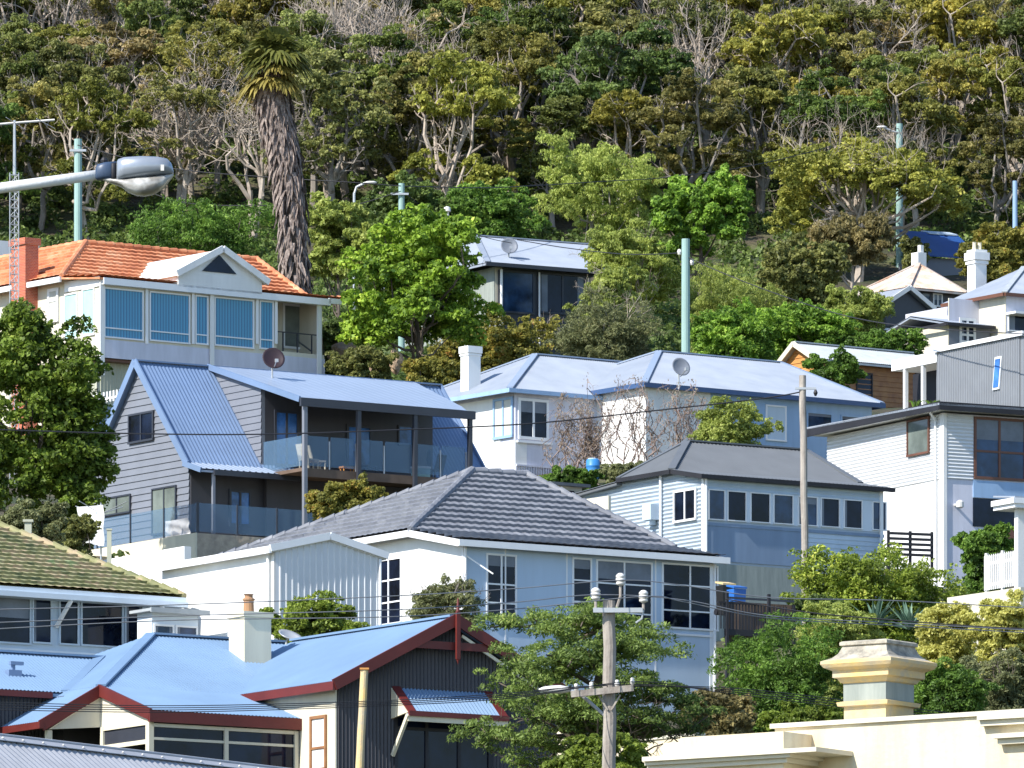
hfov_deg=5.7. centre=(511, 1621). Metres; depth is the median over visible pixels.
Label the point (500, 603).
overhead wire
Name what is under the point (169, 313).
window
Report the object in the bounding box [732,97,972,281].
domed tree
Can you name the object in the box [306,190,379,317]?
olive tree
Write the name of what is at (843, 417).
window
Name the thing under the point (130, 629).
window
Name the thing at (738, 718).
brown shrub
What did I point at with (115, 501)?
window
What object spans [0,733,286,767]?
corrugated roofed shed
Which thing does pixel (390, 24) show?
eucalypt
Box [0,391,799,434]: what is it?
overhead wire
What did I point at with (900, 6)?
eucalypt
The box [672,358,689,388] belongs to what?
satellite dish
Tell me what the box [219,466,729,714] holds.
white house
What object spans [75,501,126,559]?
washing line
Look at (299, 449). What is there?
balcony chair
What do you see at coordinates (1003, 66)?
thin crowned tree
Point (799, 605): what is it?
dark shrub
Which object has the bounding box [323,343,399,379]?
ground shrub
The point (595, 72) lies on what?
dense tree
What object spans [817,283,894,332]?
olive shrub
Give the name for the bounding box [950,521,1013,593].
leafy shrub
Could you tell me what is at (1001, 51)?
eucalypt
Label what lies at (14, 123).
antenna mast
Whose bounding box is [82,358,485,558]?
steep roofed house
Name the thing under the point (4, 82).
eucalypt
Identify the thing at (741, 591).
wheelie bin
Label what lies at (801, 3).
eucalypt
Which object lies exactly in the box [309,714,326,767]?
window
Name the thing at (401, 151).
eucalypt
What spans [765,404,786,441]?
window
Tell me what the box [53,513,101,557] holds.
ground shrub
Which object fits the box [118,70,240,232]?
thin crowned tree
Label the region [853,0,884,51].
eucalypt
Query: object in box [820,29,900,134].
eucalypt
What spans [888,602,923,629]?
agave
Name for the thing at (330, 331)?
green shrub
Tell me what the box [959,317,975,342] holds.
window
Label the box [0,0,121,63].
bare tree
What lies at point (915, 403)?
plant
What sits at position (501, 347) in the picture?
photinia hedge
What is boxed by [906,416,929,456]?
window
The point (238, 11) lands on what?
eucalypt
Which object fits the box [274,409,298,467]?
glass door
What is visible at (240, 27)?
thin crowned tree
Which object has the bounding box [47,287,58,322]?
window
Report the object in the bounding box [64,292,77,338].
window
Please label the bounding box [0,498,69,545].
ground shrub
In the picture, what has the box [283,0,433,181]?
bare tree
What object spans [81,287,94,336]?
window
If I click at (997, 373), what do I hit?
window
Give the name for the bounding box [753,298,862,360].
bright shrub
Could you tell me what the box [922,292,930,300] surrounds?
window
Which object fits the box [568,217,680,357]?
weeping tree
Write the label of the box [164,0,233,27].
thin crowned tree
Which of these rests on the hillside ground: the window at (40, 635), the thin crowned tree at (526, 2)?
the thin crowned tree at (526, 2)
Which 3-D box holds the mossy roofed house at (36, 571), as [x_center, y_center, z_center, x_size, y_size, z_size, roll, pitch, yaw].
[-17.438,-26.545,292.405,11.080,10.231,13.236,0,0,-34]
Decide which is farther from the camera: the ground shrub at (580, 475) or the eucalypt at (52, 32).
the eucalypt at (52, 32)
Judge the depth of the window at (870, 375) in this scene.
403.41 m
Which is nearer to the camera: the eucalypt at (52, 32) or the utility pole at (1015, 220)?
the utility pole at (1015, 220)
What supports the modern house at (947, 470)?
on the hillside ground
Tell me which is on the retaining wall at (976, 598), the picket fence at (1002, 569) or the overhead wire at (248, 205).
the picket fence at (1002, 569)
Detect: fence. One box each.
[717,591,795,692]
[887,530,932,570]
[984,550,1013,591]
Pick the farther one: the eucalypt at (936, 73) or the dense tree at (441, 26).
the dense tree at (441, 26)
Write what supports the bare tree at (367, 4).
on the hillside ground
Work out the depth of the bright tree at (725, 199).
453.97 m
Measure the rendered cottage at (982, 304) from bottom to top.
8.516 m
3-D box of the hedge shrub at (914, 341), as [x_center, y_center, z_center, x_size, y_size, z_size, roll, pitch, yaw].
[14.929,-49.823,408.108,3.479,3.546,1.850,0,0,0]
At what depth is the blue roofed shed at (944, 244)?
475.40 m
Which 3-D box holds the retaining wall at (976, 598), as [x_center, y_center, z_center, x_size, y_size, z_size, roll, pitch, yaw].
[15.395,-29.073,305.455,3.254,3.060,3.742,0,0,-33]
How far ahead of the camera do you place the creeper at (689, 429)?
369.98 m
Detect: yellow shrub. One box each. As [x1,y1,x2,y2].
[914,599,1008,696]
[960,589,1023,674]
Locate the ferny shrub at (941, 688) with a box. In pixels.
[913,655,1003,714]
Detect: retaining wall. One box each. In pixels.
[103,546,190,582]
[947,587,1023,658]
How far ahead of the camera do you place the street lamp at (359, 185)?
439.95 m
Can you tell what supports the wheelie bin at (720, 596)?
on the hillside ground
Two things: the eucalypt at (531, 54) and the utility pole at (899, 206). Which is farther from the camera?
the eucalypt at (531, 54)
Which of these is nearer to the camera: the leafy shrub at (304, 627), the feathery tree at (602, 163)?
the leafy shrub at (304, 627)
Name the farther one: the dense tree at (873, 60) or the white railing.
the dense tree at (873, 60)
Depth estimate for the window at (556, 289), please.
433.43 m
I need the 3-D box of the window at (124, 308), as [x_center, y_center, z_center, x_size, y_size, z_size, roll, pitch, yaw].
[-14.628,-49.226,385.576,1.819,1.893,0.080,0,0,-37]
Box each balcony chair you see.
[295,444,318,468]
[308,445,325,468]
[353,451,376,472]
[431,454,446,477]
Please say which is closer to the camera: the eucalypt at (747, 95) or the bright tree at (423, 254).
the bright tree at (423, 254)
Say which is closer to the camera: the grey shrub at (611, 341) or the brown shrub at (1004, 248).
the grey shrub at (611, 341)
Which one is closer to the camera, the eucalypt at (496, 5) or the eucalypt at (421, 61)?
the eucalypt at (421, 61)
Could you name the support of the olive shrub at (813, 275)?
on the hillside ground
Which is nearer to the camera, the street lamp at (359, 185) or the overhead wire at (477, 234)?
the overhead wire at (477, 234)
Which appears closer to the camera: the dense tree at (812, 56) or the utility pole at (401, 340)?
the utility pole at (401, 340)
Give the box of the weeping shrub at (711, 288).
[674,260,788,352]
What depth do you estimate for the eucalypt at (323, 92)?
482.64 m
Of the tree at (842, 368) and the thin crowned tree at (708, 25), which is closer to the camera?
the tree at (842, 368)
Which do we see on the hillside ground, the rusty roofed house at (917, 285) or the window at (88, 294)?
the rusty roofed house at (917, 285)
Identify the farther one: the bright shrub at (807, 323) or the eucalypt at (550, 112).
the eucalypt at (550, 112)
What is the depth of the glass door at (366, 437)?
353.80 m
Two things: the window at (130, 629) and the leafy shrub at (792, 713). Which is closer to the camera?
the leafy shrub at (792, 713)
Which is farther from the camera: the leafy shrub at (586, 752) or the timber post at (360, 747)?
the timber post at (360, 747)
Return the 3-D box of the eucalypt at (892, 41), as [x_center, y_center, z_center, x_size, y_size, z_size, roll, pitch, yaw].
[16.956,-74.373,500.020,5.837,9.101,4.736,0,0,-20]
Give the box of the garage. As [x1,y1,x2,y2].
[155,532,389,639]
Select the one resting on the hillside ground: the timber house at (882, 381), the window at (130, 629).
the timber house at (882, 381)
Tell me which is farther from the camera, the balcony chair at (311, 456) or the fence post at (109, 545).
the balcony chair at (311, 456)
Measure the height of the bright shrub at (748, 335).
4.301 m
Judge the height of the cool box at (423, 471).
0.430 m
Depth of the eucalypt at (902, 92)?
483.37 m
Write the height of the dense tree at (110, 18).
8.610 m
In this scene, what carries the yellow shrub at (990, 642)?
on the hillside ground
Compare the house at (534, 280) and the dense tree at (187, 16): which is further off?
the dense tree at (187, 16)
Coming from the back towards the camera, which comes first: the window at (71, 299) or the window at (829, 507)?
the window at (71, 299)
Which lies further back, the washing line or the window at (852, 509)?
the washing line
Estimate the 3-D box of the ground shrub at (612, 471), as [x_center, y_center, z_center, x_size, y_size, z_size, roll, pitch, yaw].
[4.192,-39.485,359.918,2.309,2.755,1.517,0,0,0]
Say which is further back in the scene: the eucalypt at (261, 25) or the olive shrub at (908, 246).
the eucalypt at (261, 25)
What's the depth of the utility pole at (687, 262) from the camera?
391.87 m
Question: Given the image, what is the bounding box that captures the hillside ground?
[0,0,1023,727]
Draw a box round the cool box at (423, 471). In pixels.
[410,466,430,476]
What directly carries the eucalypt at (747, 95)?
on the hillside ground
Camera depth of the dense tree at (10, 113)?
482.48 m
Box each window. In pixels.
[0,598,31,644]
[32,600,52,644]
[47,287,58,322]
[58,601,79,645]
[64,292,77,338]
[80,603,123,647]
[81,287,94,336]
[103,494,130,516]
[105,287,143,340]
[124,607,143,643]
[127,410,153,444]
[149,291,190,344]
[153,624,174,632]
[175,625,197,634]
[195,295,208,344]
[214,296,254,348]
[259,300,273,349]
[282,303,299,349]
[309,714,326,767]
[382,556,401,624]
[393,714,491,767]
[398,425,411,446]
[486,553,516,619]
[492,396,512,439]
[498,270,534,314]
[518,398,548,440]
[540,272,585,315]
[572,557,591,611]
[596,559,652,627]
[662,562,718,631]
[672,487,696,522]
[708,489,725,520]
[727,490,746,521]
[750,492,770,523]
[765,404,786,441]
[773,494,793,524]
[798,496,817,526]
[806,411,832,426]
[820,497,840,527]
[841,415,862,420]
[843,499,862,529]
[856,373,872,396]
[872,501,886,530]
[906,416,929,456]
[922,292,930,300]
[933,293,942,306]
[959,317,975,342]
[974,416,1023,481]
[992,356,1001,389]
[1008,315,1023,331]
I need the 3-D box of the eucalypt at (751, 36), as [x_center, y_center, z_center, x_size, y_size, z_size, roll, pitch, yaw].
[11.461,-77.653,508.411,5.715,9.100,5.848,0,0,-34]
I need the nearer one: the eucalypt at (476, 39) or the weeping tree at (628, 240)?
the weeping tree at (628, 240)
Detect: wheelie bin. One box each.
[714,581,735,614]
[726,585,746,601]
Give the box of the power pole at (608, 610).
[539,573,647,767]
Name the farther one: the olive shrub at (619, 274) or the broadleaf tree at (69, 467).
the olive shrub at (619, 274)
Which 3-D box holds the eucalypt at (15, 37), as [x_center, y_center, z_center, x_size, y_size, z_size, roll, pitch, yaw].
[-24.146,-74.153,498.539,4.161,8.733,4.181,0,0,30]
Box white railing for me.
[93,390,117,401]
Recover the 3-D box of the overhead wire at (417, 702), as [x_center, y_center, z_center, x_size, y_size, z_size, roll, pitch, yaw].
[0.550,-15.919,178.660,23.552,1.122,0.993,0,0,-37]
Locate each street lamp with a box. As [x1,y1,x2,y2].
[0,156,173,196]
[353,181,376,309]
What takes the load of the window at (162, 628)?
in the flat roofed lean to
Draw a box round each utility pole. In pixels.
[70,139,85,240]
[391,183,408,351]
[677,238,693,352]
[795,375,817,624]
[877,123,902,266]
[1013,181,1017,227]
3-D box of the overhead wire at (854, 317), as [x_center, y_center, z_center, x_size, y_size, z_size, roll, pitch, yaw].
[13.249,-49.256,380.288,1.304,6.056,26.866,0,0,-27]
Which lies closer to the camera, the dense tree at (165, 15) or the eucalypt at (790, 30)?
the eucalypt at (790, 30)
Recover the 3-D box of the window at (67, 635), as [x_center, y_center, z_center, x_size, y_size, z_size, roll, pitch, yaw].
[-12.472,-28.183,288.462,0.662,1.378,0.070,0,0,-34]
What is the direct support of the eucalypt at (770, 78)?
on the hillside ground
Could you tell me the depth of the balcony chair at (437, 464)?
353.93 m
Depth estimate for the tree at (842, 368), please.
392.17 m
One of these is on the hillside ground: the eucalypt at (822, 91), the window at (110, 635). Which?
the eucalypt at (822, 91)
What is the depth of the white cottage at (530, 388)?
376.22 m
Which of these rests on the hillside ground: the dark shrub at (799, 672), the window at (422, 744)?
the dark shrub at (799, 672)
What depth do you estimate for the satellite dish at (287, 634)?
262.10 m
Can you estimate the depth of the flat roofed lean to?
288.33 m
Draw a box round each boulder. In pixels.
[327,342,356,359]
[389,348,404,374]
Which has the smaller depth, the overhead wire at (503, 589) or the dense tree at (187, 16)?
the overhead wire at (503, 589)
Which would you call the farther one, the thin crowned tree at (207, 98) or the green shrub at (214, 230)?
the thin crowned tree at (207, 98)
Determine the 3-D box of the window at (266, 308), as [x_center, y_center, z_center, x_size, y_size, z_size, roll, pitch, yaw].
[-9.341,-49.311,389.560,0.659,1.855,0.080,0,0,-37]
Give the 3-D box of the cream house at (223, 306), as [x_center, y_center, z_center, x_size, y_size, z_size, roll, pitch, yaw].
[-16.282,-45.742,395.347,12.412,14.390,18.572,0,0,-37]
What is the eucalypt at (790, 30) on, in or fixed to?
on the hillside ground
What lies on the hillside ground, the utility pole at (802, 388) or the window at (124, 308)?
the utility pole at (802, 388)
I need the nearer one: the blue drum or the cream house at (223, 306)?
the blue drum
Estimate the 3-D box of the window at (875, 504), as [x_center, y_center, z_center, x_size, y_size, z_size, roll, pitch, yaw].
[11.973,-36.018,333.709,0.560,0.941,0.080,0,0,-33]
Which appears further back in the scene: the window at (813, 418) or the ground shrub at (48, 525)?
the window at (813, 418)
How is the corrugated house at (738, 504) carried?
on the hillside ground
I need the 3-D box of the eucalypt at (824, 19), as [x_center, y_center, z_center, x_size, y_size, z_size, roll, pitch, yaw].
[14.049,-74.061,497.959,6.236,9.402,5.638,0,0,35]
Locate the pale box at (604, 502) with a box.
[587,496,610,510]
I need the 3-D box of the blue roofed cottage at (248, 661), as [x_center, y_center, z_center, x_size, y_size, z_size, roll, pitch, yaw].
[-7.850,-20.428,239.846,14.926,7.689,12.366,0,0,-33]
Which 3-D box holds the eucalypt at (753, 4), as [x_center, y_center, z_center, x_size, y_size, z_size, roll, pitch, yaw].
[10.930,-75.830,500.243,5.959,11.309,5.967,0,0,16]
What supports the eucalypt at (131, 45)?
on the hillside ground
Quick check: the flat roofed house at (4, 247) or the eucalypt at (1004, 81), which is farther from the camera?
the eucalypt at (1004, 81)
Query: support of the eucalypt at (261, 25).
on the hillside ground
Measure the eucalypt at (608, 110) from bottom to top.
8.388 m
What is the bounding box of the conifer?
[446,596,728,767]
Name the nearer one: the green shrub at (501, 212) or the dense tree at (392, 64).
the green shrub at (501, 212)
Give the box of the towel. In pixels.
[165,518,189,537]
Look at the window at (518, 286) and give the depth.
432.48 m
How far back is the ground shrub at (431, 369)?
387.59 m
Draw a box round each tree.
[0,0,19,88]
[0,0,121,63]
[0,52,54,221]
[0,102,41,207]
[0,296,122,517]
[71,0,143,88]
[77,0,118,23]
[108,0,205,144]
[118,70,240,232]
[119,59,220,211]
[130,0,231,95]
[130,26,258,205]
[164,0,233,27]
[177,24,252,153]
[185,76,323,237]
[230,26,317,293]
[257,0,438,200]
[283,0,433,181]
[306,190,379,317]
[331,23,428,193]
[334,202,505,358]
[343,170,462,344]
[363,7,484,180]
[383,0,489,137]
[461,0,563,167]
[466,0,577,115]
[474,0,594,188]
[518,30,651,217]
[528,128,669,282]
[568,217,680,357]
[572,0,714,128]
[599,19,704,204]
[622,0,808,149]
[626,0,752,180]
[649,162,754,310]
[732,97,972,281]
[774,2,833,71]
[780,57,891,217]
[784,0,934,99]
[801,343,867,388]
[826,54,935,207]
[963,0,1023,114]
[967,36,1023,112]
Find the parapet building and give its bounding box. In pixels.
[642,639,1023,767]
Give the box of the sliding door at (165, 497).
[151,485,176,535]
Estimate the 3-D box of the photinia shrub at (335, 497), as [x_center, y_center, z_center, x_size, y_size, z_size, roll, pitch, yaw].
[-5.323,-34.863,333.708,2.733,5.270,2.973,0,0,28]
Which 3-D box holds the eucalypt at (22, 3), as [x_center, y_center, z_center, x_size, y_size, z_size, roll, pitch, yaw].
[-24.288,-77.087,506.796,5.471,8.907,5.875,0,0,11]
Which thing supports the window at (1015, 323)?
in the rendered cottage at (982, 304)
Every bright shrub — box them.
[680,296,789,359]
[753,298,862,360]
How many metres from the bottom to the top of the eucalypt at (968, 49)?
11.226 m
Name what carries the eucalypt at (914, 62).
on the hillside ground
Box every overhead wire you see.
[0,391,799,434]
[0,580,1023,609]
[0,594,1022,629]
[0,596,1023,632]
[0,681,843,712]
[0,684,920,714]
[0,685,934,713]
[0,686,948,712]
[77,145,400,185]
[78,152,400,208]
[405,128,897,187]
[405,192,510,242]
[517,239,676,254]
[689,257,1023,333]
[725,598,1023,628]
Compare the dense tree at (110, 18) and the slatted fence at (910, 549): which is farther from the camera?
the dense tree at (110, 18)
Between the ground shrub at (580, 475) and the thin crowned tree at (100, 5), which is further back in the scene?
the thin crowned tree at (100, 5)
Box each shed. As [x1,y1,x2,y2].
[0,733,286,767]
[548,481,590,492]
[898,230,970,275]
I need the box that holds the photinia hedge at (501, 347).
[427,301,562,383]
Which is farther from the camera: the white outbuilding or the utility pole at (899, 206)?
the utility pole at (899, 206)
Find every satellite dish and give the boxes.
[262,348,284,377]
[279,629,300,644]
[501,238,517,256]
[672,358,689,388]
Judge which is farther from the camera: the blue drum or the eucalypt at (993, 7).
the eucalypt at (993, 7)
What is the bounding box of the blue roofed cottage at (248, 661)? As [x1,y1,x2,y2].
[0,594,570,767]
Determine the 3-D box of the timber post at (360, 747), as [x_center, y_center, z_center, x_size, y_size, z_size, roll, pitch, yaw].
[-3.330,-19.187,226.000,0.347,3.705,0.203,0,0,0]
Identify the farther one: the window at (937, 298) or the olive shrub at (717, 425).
the window at (937, 298)
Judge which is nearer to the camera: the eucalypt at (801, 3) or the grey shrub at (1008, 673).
the grey shrub at (1008, 673)
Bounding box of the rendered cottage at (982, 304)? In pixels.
[886,242,1023,353]
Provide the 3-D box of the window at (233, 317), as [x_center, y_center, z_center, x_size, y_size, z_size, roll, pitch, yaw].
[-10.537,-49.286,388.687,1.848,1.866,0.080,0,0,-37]
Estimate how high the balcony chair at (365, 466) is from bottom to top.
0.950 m
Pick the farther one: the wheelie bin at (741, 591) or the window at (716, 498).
the window at (716, 498)
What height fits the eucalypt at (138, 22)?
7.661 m
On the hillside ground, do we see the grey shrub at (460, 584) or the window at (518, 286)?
the grey shrub at (460, 584)
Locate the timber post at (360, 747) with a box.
[355,668,368,767]
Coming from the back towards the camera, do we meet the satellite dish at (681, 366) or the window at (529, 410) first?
the window at (529, 410)
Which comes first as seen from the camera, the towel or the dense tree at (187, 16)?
the towel
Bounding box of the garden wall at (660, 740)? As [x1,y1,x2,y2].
[616,733,704,762]
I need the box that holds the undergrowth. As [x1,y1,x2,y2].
[0,0,1023,734]
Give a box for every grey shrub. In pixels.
[405,569,489,622]
[541,275,667,360]
[958,646,1023,710]
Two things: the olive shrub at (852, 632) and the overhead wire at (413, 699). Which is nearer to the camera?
the overhead wire at (413, 699)
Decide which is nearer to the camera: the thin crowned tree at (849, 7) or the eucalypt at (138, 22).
the thin crowned tree at (849, 7)
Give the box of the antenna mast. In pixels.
[0,117,54,483]
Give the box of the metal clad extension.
[891,331,1023,408]
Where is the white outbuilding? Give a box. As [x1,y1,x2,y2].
[991,496,1023,587]
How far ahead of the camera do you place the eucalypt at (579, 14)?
500.24 m
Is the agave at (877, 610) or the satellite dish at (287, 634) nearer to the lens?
the satellite dish at (287, 634)
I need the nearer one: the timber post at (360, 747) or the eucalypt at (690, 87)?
the timber post at (360, 747)
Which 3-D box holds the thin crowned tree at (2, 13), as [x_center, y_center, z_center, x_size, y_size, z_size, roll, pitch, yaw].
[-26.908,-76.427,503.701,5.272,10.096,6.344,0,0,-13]
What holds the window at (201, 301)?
in the cream house at (223, 306)
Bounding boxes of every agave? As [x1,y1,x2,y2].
[850,596,900,623]
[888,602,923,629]
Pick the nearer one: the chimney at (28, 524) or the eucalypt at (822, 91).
the chimney at (28, 524)
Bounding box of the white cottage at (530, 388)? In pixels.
[443,345,885,474]
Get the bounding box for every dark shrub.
[706,609,845,732]
[790,593,843,647]
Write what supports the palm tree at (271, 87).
on the hillside ground
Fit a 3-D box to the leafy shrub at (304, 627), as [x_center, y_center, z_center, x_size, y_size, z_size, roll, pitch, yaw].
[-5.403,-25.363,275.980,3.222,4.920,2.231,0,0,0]
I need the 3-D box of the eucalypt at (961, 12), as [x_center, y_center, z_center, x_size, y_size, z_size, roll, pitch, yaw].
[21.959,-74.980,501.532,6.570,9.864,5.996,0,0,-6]
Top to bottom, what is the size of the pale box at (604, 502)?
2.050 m
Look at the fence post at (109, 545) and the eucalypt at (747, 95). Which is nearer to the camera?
the fence post at (109, 545)
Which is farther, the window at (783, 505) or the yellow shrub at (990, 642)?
the window at (783, 505)
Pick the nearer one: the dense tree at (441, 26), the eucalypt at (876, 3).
the dense tree at (441, 26)
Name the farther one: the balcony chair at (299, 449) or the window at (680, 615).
the balcony chair at (299, 449)
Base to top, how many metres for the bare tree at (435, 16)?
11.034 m
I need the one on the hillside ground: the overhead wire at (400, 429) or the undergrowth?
the undergrowth
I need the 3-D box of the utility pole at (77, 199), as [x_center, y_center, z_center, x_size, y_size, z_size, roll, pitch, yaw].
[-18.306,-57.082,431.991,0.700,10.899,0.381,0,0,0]
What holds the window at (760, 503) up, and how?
in the corrugated house at (738, 504)
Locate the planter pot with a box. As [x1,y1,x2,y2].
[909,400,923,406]
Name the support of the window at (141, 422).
in the steep roofed house at (222, 493)
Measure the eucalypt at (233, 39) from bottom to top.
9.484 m
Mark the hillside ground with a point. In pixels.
(874, 272)
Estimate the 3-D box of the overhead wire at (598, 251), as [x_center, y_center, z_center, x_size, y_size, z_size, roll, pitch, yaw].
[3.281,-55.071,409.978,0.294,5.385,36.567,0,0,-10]
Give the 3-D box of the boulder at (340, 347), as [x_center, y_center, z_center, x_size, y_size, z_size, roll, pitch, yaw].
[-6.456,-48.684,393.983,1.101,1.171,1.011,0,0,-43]
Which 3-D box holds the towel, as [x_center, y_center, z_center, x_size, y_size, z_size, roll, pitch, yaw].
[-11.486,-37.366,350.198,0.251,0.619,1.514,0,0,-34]
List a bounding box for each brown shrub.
[675,687,757,735]
[807,208,899,291]
[954,220,1023,282]
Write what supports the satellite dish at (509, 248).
attached to the house at (534, 280)
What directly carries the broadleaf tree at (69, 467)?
on the hillside ground
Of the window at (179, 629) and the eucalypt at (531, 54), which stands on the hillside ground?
the eucalypt at (531, 54)
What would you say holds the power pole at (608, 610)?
on the hillside ground
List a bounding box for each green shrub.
[125,194,278,255]
[322,312,355,374]
[435,177,551,238]
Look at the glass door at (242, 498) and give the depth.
351.09 m
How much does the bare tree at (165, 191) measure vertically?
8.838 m
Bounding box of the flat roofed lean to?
[129,607,209,638]
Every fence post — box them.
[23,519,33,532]
[106,529,111,563]
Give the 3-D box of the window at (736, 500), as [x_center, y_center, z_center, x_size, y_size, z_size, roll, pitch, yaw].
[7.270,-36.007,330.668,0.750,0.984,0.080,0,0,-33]
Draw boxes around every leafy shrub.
[259,590,370,642]
[539,732,648,767]
[756,696,843,731]
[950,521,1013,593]
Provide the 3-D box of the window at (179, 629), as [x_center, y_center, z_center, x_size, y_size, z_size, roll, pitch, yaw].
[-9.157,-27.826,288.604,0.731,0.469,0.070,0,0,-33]
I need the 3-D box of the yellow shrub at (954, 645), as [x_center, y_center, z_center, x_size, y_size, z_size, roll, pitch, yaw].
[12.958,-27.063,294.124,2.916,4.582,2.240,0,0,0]
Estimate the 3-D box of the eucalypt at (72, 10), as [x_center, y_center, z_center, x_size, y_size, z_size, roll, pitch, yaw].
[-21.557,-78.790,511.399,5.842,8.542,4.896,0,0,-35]
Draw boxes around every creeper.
[538,391,616,484]
[582,372,709,463]
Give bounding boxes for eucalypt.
[0,0,70,62]
[0,12,48,104]
[0,51,99,176]
[0,70,91,231]
[5,1,82,22]
[26,38,131,171]
[27,75,159,239]
[34,14,131,158]
[45,19,178,181]
[55,0,109,43]
[112,0,172,98]
[142,17,248,183]
[165,0,246,38]
[206,0,299,136]
[225,7,307,163]
[237,8,374,209]
[257,47,396,200]
[282,0,373,43]
[292,47,379,171]
[332,2,434,31]
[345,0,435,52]
[356,22,406,160]
[359,64,476,181]
[386,50,523,197]
[391,0,474,40]
[402,49,513,186]
[441,0,523,63]
[450,20,532,179]
[463,24,566,201]
[504,94,603,232]
[533,0,638,148]
[551,0,674,170]
[575,83,671,231]
[612,0,648,77]
[615,64,750,212]
[642,0,730,149]
[681,0,790,136]
[697,67,795,212]
[709,65,805,214]
[715,4,826,181]
[725,0,795,70]
[729,0,826,121]
[749,2,881,143]
[772,66,875,186]
[801,0,861,120]
[814,8,912,122]
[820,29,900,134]
[846,67,977,229]
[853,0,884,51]
[861,0,919,57]
[861,44,993,148]
[863,0,943,53]
[882,0,960,144]
[906,51,1014,198]
[907,0,1023,150]
[928,0,995,112]
[941,42,1021,187]
[947,104,1023,233]
[954,56,1023,215]
[959,0,1023,109]
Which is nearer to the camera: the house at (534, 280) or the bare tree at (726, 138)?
the house at (534, 280)
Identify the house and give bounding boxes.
[0,237,345,434]
[0,240,38,254]
[0,521,188,654]
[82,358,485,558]
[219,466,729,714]
[381,235,601,354]
[575,439,895,640]
[777,341,918,407]
[807,401,1023,587]
[858,245,966,329]
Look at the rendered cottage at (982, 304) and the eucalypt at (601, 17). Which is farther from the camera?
the eucalypt at (601, 17)
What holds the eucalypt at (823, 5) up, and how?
on the hillside ground
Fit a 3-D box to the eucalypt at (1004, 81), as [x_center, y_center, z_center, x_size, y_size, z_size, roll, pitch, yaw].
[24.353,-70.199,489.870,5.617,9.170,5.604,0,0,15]
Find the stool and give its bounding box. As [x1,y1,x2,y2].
[339,466,354,470]
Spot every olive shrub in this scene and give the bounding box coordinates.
[562,263,641,345]
[686,395,784,444]
[755,231,852,315]
[789,600,886,717]
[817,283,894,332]
[897,235,931,269]
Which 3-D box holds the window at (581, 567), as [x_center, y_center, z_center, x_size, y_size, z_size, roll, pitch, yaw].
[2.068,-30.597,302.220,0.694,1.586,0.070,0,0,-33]
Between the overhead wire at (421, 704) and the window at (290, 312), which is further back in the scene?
the window at (290, 312)
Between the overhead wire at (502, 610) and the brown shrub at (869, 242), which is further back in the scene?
the brown shrub at (869, 242)
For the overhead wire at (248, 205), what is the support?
attached to the utility pole at (401, 340)
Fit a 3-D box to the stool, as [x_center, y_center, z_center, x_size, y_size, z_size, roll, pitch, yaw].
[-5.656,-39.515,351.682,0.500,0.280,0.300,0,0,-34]
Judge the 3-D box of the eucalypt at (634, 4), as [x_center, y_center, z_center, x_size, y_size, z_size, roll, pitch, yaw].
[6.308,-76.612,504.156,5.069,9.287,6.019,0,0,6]
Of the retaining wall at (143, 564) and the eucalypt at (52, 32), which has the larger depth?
the eucalypt at (52, 32)
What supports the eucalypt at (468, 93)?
on the hillside ground
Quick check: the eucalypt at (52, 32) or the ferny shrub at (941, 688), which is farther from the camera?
the eucalypt at (52, 32)
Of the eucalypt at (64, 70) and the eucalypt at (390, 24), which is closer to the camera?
the eucalypt at (64, 70)
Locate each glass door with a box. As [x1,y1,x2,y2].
[229,489,251,526]
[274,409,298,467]
[346,424,372,469]
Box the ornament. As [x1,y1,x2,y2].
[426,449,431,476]
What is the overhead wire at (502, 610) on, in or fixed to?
attached to the power pole at (608, 610)
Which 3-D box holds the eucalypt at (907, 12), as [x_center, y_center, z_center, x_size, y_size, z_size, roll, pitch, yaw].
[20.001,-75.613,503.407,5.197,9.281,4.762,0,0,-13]
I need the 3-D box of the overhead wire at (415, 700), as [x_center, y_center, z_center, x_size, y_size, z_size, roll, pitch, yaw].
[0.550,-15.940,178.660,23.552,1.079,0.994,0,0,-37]
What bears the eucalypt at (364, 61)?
on the hillside ground
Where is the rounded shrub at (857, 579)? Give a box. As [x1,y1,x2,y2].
[778,539,982,657]
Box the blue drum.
[586,458,599,479]
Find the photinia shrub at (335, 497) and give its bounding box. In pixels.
[304,472,388,520]
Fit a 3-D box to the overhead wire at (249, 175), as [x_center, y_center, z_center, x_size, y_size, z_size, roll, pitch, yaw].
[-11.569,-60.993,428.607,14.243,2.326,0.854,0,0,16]
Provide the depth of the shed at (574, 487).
336.40 m
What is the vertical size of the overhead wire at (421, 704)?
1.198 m
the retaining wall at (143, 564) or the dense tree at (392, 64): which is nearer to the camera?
the retaining wall at (143, 564)
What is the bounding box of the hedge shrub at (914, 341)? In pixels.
[843,328,929,354]
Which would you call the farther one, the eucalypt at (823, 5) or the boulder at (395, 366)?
the eucalypt at (823, 5)
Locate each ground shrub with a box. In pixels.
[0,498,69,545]
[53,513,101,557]
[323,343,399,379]
[401,355,460,385]
[539,465,609,490]
[599,460,644,483]

